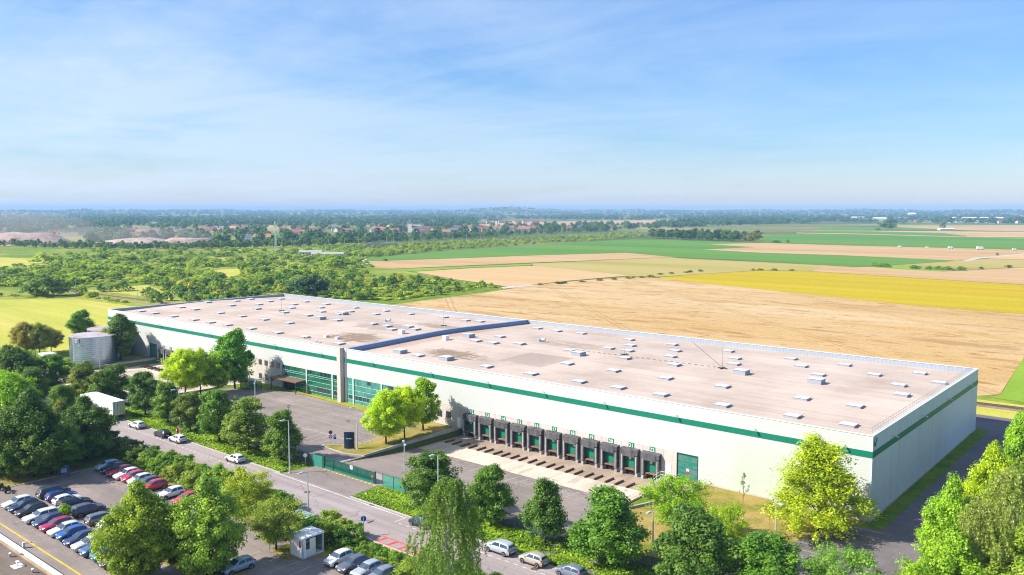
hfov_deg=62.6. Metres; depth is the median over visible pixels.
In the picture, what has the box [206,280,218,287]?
bush
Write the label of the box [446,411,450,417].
window
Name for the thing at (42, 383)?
tree
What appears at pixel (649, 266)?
olive field
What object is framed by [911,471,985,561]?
tree
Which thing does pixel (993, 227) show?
tan field
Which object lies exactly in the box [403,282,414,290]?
bush
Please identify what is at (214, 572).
parked car
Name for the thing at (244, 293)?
bush
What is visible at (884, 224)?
tree
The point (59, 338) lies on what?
tree
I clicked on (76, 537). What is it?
parked car
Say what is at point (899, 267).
lime strip
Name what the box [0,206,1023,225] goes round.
woods
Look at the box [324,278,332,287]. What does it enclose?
bush
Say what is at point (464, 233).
tree
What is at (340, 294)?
bush
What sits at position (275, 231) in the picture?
lattice mast
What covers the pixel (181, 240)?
spoil heap
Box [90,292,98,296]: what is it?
bush
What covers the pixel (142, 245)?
tree
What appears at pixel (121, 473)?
parked car
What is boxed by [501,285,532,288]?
gravel track
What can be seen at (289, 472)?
lamp post
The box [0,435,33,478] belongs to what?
tree
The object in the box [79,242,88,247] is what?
tree
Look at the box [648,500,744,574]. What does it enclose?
tree
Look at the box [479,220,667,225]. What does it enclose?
tan field
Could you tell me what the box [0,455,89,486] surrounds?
dry lawn
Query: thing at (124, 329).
tree
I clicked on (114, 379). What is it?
tree
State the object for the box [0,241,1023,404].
scrub field
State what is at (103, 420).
tree
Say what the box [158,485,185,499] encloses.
parked car
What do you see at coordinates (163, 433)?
parked car
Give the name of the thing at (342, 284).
bush
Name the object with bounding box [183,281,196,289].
bush
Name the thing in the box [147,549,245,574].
tree bed
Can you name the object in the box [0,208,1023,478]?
ground
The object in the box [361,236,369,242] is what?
tree
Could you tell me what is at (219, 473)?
shrub
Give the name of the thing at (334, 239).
tree
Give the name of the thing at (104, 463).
parked car
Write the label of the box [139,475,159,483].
parked car
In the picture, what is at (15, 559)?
building
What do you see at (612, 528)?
tree
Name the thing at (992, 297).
yellow field
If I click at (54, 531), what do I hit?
parked car
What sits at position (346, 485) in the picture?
driveway
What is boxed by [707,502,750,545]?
tree
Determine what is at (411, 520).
parked car
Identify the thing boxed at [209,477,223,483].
shrub
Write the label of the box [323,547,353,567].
parked car
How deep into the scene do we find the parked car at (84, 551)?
106.14 m
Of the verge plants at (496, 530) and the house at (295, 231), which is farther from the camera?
the house at (295, 231)
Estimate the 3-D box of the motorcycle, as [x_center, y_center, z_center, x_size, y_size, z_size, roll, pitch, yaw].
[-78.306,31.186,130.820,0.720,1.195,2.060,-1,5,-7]
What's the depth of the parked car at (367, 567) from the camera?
100.87 m
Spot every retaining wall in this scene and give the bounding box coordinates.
[94,357,155,366]
[178,385,221,394]
[363,427,456,456]
[629,484,698,507]
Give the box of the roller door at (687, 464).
[676,452,697,482]
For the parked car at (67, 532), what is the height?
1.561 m
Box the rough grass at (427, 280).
[3,249,498,302]
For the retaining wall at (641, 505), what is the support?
on the lawn ground at (95, 460)
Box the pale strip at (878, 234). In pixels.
[807,233,961,236]
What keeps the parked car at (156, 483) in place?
on the parking lot
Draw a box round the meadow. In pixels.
[0,299,135,351]
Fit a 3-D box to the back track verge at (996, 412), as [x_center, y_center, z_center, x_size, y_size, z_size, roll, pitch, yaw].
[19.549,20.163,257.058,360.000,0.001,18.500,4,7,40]
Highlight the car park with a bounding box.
[154,388,420,462]
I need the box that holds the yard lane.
[376,473,532,530]
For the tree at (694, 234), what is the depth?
1220.86 m
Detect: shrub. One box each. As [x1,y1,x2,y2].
[105,435,136,455]
[122,439,149,456]
[123,445,145,462]
[131,448,159,467]
[138,453,154,468]
[145,452,175,473]
[146,445,160,451]
[146,460,160,470]
[151,462,166,474]
[159,465,171,476]
[160,448,180,459]
[163,454,177,465]
[164,460,189,480]
[173,454,195,464]
[177,470,200,485]
[177,470,201,487]
[180,461,202,472]
[190,478,199,487]
[191,462,211,469]
[195,465,211,477]
[200,462,234,478]
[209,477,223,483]
[212,468,235,488]
[214,482,222,488]
[264,489,296,501]
[284,495,300,509]
[294,514,321,529]
[297,515,336,537]
[311,518,345,547]
[319,509,342,522]
[324,525,354,544]
[333,539,353,549]
[335,517,352,538]
[344,522,367,541]
[349,538,360,546]
[354,546,361,553]
[359,549,372,558]
[360,541,369,549]
[369,543,382,554]
[374,556,387,563]
[376,547,388,557]
[388,550,404,561]
[391,552,405,562]
[392,558,424,574]
[414,544,435,562]
[446,560,468,574]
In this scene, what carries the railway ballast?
on the scrub field at (17, 252)
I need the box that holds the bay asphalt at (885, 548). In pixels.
[540,414,1013,574]
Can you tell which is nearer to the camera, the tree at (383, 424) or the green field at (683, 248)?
the tree at (383, 424)
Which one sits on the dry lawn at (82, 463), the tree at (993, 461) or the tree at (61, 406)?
the tree at (61, 406)
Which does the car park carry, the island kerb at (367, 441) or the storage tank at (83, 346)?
the island kerb at (367, 441)
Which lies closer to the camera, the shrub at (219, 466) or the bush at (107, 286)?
the shrub at (219, 466)
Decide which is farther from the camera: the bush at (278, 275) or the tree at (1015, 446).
the bush at (278, 275)
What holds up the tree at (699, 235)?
on the ground at (746, 228)
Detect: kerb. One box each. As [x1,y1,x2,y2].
[1,393,520,558]
[322,424,460,455]
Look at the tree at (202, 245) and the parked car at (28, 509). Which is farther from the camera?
the tree at (202, 245)
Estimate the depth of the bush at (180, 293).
418.18 m
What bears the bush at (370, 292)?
on the meadow verge at (438, 295)
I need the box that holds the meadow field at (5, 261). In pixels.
[0,257,44,266]
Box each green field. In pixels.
[364,239,951,265]
[755,233,1023,249]
[899,223,1023,224]
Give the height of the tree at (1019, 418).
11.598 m
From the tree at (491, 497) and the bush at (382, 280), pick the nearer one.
the tree at (491, 497)
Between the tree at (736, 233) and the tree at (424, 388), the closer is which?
the tree at (424, 388)
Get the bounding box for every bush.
[14,346,40,358]
[15,280,46,293]
[16,273,60,295]
[45,278,79,294]
[77,286,87,291]
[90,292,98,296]
[102,283,113,290]
[112,280,134,290]
[139,286,155,296]
[145,290,162,303]
[156,278,174,288]
[161,291,175,299]
[168,285,177,294]
[172,285,187,295]
[177,275,190,280]
[177,278,189,286]
[177,291,184,297]
[180,289,198,300]
[181,291,201,301]
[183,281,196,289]
[195,287,209,292]
[195,289,209,295]
[197,280,210,287]
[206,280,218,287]
[207,292,223,299]
[210,285,218,291]
[211,289,223,294]
[218,283,225,288]
[218,287,232,297]
[223,291,235,297]
[232,286,248,297]
[234,284,247,294]
[237,292,250,296]
[245,287,263,295]
[258,274,272,282]
[259,279,267,284]
[260,286,274,291]
[271,280,285,287]
[271,286,287,293]
[273,273,285,279]
[273,279,285,288]
[284,278,298,291]
[294,275,326,295]
[303,273,329,292]
[318,290,327,295]
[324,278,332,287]
[326,278,351,293]
[328,274,336,279]
[330,288,343,295]
[339,288,350,295]
[341,273,355,280]
[341,292,350,298]
[350,281,365,288]
[353,291,363,298]
[354,276,362,281]
[362,290,376,298]
[377,275,386,282]
[387,275,400,283]
[395,273,403,279]
[395,290,402,296]
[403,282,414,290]
[411,274,425,284]
[432,285,442,293]
[478,280,487,285]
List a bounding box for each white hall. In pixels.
[873,217,886,220]
[937,228,953,229]
[963,217,1003,219]
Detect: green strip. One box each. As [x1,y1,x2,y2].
[811,231,963,235]
[819,227,936,229]
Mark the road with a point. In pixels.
(379, 523)
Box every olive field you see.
[532,257,845,276]
[892,259,1023,270]
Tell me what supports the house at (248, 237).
on the scrub field at (17, 252)
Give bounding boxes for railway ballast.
[21,285,1023,411]
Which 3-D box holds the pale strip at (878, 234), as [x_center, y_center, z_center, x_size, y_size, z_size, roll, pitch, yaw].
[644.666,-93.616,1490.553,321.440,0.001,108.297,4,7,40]
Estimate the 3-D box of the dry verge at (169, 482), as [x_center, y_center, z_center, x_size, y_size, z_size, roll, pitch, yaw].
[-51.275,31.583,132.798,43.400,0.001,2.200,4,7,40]
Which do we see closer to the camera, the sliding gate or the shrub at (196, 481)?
the shrub at (196, 481)
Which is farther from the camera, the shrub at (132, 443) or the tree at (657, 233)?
the tree at (657, 233)
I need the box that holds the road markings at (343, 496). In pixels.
[126,427,544,574]
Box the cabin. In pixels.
[290,526,323,559]
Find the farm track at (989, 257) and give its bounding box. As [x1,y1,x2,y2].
[963,254,1023,260]
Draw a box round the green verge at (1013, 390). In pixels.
[990,358,1023,401]
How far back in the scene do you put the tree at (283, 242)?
969.73 m
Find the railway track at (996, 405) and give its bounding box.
[69,290,1023,409]
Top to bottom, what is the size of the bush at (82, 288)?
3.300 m
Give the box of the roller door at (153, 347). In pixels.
[150,343,156,357]
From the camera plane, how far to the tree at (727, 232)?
1180.09 m
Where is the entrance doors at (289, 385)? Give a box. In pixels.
[285,381,294,389]
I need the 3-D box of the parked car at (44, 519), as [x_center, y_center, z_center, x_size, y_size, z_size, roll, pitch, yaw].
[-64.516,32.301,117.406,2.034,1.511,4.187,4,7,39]
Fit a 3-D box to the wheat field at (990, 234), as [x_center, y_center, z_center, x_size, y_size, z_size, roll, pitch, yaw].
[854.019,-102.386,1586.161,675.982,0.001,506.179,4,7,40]
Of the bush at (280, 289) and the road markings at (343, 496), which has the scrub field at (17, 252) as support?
the bush at (280, 289)
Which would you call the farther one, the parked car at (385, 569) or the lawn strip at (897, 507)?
the lawn strip at (897, 507)
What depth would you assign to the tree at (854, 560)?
89.42 m
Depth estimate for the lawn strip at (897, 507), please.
134.95 m
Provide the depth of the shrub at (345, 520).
112.68 m
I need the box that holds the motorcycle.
[3,485,10,493]
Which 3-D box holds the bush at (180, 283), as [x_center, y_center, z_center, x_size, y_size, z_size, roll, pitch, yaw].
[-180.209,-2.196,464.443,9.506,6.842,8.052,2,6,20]
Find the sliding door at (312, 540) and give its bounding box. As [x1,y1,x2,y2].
[309,537,315,555]
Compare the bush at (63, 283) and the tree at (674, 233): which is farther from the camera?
the tree at (674, 233)
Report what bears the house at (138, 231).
on the ground at (746, 228)
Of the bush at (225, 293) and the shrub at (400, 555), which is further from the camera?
the bush at (225, 293)
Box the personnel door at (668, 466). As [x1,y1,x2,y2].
[666,463,670,473]
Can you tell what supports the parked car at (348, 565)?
on the parking lot
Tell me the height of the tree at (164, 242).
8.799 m
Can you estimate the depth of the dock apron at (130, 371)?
230.35 m
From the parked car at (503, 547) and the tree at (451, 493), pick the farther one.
the parked car at (503, 547)
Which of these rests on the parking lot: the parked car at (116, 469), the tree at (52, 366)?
the parked car at (116, 469)
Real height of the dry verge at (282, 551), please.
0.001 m
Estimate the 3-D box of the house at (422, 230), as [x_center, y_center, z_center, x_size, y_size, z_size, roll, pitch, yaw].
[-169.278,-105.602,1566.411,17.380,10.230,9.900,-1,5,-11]
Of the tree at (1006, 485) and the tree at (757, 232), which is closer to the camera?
the tree at (1006, 485)
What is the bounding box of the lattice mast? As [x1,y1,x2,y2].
[274,222,276,249]
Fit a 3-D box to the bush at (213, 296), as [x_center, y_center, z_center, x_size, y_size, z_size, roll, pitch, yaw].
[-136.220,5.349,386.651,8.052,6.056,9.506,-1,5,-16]
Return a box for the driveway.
[282,466,378,495]
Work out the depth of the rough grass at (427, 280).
514.40 m
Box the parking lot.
[0,468,349,574]
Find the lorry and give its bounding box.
[80,392,124,417]
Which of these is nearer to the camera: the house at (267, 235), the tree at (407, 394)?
the tree at (407, 394)
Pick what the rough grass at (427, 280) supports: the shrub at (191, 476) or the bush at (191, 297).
the bush at (191, 297)
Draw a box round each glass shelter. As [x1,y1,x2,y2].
[240,377,249,387]
[248,378,261,390]
[292,509,314,528]
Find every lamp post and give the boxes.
[171,389,180,433]
[280,419,291,473]
[297,472,308,511]
[349,407,358,448]
[402,440,405,476]
[429,454,438,479]
[645,511,653,556]
[769,497,783,532]
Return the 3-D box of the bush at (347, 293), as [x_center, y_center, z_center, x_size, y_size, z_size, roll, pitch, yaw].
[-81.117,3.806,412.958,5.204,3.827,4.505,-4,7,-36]
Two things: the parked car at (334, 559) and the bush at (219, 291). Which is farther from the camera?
the bush at (219, 291)
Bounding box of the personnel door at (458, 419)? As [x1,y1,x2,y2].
[457,417,460,427]
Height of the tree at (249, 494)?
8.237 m
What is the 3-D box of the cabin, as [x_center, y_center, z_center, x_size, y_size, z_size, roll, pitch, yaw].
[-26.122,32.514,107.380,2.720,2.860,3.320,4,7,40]
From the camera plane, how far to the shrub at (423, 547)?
102.73 m
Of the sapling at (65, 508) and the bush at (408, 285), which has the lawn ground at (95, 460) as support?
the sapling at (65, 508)
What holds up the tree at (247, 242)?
on the scrub field at (17, 252)
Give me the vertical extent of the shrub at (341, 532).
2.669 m
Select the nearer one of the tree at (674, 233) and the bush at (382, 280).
the bush at (382, 280)
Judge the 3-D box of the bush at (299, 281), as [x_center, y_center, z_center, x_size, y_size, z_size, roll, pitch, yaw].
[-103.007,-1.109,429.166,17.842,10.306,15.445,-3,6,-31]
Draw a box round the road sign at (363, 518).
[361,516,365,533]
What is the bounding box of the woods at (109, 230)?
[0,215,817,241]
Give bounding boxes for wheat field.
[395,277,1023,395]
[418,266,628,285]
[878,231,1023,236]
[988,253,1023,258]
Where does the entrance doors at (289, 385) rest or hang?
in the warehouse
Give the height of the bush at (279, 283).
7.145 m
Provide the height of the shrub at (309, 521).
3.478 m
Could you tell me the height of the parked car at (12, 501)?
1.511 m
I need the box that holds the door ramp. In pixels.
[115,357,151,362]
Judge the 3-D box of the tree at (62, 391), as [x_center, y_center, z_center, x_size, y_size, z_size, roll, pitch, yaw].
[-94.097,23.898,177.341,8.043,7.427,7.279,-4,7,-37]
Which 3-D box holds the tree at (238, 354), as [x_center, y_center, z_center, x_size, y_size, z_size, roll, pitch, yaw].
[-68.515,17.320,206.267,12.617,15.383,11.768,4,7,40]
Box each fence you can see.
[79,389,311,464]
[312,454,322,467]
[382,474,404,491]
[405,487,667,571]
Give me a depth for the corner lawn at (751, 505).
119.65 m
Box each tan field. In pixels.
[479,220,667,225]
[813,266,1023,284]
[895,225,1023,230]
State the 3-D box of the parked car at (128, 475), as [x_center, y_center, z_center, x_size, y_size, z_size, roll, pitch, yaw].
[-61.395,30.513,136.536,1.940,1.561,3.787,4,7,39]
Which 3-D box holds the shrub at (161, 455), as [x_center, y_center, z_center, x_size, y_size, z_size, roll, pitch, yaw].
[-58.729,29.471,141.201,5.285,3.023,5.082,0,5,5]
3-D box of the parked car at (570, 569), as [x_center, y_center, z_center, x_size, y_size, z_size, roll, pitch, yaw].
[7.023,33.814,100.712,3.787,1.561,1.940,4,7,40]
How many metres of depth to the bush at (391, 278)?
496.68 m
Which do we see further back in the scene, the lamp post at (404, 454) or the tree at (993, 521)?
the lamp post at (404, 454)
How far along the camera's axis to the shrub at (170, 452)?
143.34 m
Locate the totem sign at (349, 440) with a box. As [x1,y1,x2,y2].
[344,432,354,448]
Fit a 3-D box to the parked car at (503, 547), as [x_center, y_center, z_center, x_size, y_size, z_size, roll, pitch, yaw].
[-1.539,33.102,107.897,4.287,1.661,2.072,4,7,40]
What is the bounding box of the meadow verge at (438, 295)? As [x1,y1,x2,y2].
[325,274,498,303]
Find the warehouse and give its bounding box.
[108,293,978,521]
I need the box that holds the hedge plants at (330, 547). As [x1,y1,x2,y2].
[107,454,419,574]
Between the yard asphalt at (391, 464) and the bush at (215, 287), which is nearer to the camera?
the yard asphalt at (391, 464)
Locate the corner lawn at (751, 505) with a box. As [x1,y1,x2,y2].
[565,486,864,559]
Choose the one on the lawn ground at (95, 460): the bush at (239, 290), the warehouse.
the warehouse
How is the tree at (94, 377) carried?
on the lawn ground at (95, 460)
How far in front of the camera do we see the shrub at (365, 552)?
104.70 m
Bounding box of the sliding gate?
[323,455,375,483]
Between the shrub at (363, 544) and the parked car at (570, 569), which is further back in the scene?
the shrub at (363, 544)
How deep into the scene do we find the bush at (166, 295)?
405.73 m
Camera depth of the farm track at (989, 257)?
773.39 m
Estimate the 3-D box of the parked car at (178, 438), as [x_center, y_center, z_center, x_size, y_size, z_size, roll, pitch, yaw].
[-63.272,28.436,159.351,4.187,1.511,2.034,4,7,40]
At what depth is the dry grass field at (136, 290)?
457.74 m
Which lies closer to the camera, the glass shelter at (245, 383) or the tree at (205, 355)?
the tree at (205, 355)
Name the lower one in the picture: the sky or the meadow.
the meadow
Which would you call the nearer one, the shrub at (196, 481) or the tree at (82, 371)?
the shrub at (196, 481)
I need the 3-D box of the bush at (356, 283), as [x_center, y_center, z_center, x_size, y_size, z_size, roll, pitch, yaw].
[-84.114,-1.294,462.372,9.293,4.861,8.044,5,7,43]
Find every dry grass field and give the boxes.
[88,285,169,299]
[197,269,242,276]
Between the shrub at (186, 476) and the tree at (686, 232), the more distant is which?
the tree at (686, 232)
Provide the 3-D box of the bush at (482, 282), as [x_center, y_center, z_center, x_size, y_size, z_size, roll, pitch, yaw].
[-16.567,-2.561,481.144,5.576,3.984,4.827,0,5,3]
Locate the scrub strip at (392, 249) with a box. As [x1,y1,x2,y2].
[318,231,648,256]
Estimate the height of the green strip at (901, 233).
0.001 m
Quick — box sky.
[0,0,1023,210]
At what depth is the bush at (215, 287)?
445.30 m
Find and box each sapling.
[58,503,70,515]
[739,473,748,498]
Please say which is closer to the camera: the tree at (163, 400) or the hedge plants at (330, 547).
the hedge plants at (330, 547)
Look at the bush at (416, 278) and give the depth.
485.42 m
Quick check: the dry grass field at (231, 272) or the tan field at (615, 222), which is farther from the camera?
the tan field at (615, 222)
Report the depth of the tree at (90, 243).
950.57 m
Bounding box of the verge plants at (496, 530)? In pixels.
[49,387,656,574]
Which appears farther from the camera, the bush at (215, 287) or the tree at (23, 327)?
the bush at (215, 287)
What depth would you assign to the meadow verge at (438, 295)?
436.11 m
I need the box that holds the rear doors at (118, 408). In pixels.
[113,401,124,414]
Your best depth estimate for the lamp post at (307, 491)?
117.17 m
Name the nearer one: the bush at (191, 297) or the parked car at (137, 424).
the parked car at (137, 424)
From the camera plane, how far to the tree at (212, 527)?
98.55 m
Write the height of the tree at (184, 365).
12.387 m
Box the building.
[0,534,62,574]
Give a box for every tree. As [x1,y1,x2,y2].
[0,344,43,376]
[0,369,43,412]
[0,387,78,476]
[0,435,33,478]
[6,321,40,349]
[16,415,87,473]
[20,322,56,352]
[21,239,31,246]
[21,366,51,399]
[31,240,37,246]
[34,354,78,387]
[46,327,63,351]
[46,384,79,408]
[51,398,94,436]
[51,434,86,461]
[60,393,120,459]
[64,309,98,333]
[65,360,96,393]
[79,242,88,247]
[84,239,93,247]
[85,369,115,394]
[86,477,182,574]
[92,362,135,398]
[100,313,138,359]
[100,430,122,452]
[103,242,112,248]
[123,242,131,248]
[124,371,162,414]
[130,242,140,248]
[137,241,145,248]
[147,381,180,421]
[156,346,209,393]
[156,474,249,574]
[160,241,169,247]
[166,532,196,568]
[170,390,203,430]
[180,346,214,393]
[196,388,239,440]
[198,242,205,248]
[201,351,234,388]
[207,328,256,388]
[218,395,272,451]
[219,241,227,247]
[221,466,276,525]
[232,239,240,247]
[243,495,307,549]
[244,240,251,246]
[251,240,261,247]
[260,408,307,460]
[281,240,288,246]
[303,238,311,244]
[316,237,323,245]
[326,236,335,243]
[329,237,337,244]
[360,388,409,442]
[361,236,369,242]
[383,383,426,437]
[398,449,462,506]
[404,475,486,574]
[412,377,441,429]
[462,231,469,237]
[463,463,518,526]
[515,476,567,542]
[564,484,651,566]
[635,470,716,527]
[648,228,655,236]
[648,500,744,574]
[654,228,663,237]
[658,229,665,236]
[664,230,670,237]
[671,228,680,238]
[683,230,693,238]
[687,229,696,238]
[696,233,703,239]
[707,232,714,239]
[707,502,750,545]
[712,230,720,239]
[720,229,731,239]
[721,529,805,574]
[727,231,735,239]
[733,230,739,239]
[746,233,756,240]
[754,229,762,239]
[759,431,889,542]
[800,539,888,574]
[876,221,896,227]
[891,525,991,574]
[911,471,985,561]
[941,499,1016,574]
[959,439,1022,528]
[969,466,1023,571]
[976,522,1023,574]
[1000,451,1023,529]
[1002,423,1023,470]
[1003,410,1023,462]
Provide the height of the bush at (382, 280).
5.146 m
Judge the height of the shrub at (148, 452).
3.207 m
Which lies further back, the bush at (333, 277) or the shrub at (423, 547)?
the bush at (333, 277)
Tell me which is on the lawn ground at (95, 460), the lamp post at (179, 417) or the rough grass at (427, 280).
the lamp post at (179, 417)
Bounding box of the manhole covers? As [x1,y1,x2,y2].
[304,420,538,570]
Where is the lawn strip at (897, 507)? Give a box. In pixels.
[868,431,981,529]
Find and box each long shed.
[299,250,323,254]
[311,252,344,255]
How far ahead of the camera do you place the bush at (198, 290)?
422.69 m
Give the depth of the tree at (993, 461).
103.94 m
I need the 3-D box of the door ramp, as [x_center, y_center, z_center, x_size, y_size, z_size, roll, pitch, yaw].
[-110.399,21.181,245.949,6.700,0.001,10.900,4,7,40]
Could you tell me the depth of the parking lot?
111.40 m
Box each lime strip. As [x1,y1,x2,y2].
[390,264,530,270]
[873,265,943,270]
[974,237,1023,238]
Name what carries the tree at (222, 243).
on the scrub field at (17, 252)
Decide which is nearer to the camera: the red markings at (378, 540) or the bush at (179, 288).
the red markings at (378, 540)
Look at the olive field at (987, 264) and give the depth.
675.09 m
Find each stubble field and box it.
[368,253,666,268]
[704,243,1023,260]
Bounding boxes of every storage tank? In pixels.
[68,332,117,365]
[87,325,131,356]
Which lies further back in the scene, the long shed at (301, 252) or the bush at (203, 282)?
the long shed at (301, 252)
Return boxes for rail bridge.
[367,243,396,247]
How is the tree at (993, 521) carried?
on the lawn ground at (95, 460)
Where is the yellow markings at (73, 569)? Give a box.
[0,469,374,574]
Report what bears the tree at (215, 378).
on the lawn ground at (95, 460)
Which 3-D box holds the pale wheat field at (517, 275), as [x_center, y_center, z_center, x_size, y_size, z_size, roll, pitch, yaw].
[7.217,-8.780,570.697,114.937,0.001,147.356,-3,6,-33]
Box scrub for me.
[0,246,438,288]
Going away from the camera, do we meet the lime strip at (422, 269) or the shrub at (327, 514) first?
the shrub at (327, 514)
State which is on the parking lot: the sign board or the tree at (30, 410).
the sign board
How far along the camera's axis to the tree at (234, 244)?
949.22 m
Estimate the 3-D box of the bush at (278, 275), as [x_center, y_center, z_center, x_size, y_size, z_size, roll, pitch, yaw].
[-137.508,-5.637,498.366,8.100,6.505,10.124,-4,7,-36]
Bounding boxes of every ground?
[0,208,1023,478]
[7,351,1005,572]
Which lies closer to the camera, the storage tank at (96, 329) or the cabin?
the cabin
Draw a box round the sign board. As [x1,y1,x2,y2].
[59,464,68,476]
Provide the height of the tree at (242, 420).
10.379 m
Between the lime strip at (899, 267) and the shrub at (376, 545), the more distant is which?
the lime strip at (899, 267)
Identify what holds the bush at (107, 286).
on the dry grass field at (136, 290)
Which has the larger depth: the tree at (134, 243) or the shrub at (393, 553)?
the tree at (134, 243)
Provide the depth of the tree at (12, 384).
163.62 m
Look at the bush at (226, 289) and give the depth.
402.20 m
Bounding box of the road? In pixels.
[41,394,556,574]
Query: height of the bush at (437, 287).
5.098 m
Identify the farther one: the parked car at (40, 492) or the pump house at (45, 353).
the pump house at (45, 353)
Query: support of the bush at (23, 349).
on the lawn ground at (95, 460)
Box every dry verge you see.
[126,462,261,521]
[270,543,413,574]
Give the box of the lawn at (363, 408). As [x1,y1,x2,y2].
[297,391,437,424]
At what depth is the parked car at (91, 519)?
116.90 m
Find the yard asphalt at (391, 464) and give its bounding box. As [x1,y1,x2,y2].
[345,448,593,530]
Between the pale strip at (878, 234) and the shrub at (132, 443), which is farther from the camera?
the pale strip at (878, 234)
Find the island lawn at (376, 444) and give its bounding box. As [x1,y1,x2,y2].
[323,424,458,454]
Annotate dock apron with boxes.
[57,363,239,402]
[419,435,659,500]
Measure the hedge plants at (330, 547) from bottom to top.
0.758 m
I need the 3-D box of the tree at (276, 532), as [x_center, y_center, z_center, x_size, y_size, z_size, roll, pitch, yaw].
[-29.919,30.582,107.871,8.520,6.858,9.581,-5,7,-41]
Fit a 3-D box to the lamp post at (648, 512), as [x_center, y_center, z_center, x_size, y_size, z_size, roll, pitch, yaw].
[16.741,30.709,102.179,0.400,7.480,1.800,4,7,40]
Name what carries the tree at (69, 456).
on the dry lawn at (82, 463)
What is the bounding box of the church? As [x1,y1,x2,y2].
[408,218,423,231]
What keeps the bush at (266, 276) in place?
on the scrub field at (17, 252)
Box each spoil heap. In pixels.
[0,232,70,245]
[93,237,166,246]
[160,237,216,247]
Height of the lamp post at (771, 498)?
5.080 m
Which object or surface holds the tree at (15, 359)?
on the lawn ground at (95, 460)
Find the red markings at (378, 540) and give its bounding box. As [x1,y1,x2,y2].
[373,536,419,553]
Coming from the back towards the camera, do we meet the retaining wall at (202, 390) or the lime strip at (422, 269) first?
the lime strip at (422, 269)
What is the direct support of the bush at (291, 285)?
on the scrub field at (17, 252)
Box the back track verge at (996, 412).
[976,399,1023,418]
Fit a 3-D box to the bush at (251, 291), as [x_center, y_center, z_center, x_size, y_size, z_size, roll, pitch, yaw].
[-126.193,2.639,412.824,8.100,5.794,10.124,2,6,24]
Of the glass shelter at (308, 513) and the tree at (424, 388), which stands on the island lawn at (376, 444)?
the tree at (424, 388)
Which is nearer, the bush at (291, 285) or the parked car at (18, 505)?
the parked car at (18, 505)
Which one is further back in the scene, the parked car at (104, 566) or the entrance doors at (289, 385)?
the entrance doors at (289, 385)
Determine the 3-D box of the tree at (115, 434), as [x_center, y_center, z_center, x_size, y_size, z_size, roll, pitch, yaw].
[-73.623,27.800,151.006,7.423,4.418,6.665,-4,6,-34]
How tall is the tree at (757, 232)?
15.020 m
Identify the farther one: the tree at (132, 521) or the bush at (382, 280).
the bush at (382, 280)
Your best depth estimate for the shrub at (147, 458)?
142.62 m
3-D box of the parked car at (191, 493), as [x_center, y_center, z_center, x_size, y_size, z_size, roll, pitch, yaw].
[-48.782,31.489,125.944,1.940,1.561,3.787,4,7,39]
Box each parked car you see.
[1,494,32,508]
[7,497,39,512]
[14,501,47,516]
[21,506,58,523]
[31,511,65,527]
[35,484,70,498]
[38,515,73,531]
[44,489,76,501]
[46,519,81,536]
[51,493,83,505]
[55,524,87,540]
[56,496,92,507]
[62,528,95,546]
[70,502,105,517]
[70,533,95,551]
[78,542,92,557]
[84,511,112,526]
[89,547,123,561]
[94,459,118,470]
[97,549,123,568]
[99,461,125,473]
[105,464,131,476]
[112,466,138,479]
[120,469,144,481]
[127,472,151,484]
[128,420,145,429]
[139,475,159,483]
[145,478,167,490]
[153,429,171,438]
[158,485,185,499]
[168,434,186,443]
[172,491,196,504]
[192,565,223,574]
[219,554,255,574]
[225,453,245,463]
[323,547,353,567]
[335,553,368,573]
[350,558,383,574]
[368,564,397,574]
[408,514,432,527]
[484,538,516,556]
[518,550,548,568]
[555,563,586,574]
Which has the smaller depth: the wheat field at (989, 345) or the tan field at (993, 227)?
the wheat field at (989, 345)
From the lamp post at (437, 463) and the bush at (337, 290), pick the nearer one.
the lamp post at (437, 463)
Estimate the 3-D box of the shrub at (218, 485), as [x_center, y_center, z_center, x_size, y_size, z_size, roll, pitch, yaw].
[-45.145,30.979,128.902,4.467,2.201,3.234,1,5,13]
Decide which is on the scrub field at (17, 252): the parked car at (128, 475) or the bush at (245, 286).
the bush at (245, 286)
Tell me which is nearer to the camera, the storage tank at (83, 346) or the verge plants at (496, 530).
the verge plants at (496, 530)
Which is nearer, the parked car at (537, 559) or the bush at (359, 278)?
the parked car at (537, 559)
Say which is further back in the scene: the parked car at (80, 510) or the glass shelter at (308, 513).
the parked car at (80, 510)
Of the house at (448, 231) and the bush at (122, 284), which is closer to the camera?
the bush at (122, 284)
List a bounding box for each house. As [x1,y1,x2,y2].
[38,351,56,356]
[127,229,135,234]
[135,228,150,234]
[197,227,210,232]
[240,234,252,240]
[253,234,271,240]
[289,229,299,234]
[333,227,340,231]
[416,228,425,233]
[440,229,450,234]
[518,226,529,231]
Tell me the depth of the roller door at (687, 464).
136.45 m
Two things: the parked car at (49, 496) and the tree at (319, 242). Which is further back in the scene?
the tree at (319, 242)
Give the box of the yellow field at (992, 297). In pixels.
[660,270,1023,313]
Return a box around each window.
[306,540,309,549]
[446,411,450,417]
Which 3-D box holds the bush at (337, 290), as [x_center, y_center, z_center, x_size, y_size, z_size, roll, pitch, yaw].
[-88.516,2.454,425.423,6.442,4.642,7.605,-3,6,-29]
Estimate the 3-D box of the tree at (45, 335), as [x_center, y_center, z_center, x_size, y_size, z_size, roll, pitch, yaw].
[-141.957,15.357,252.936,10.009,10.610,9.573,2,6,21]

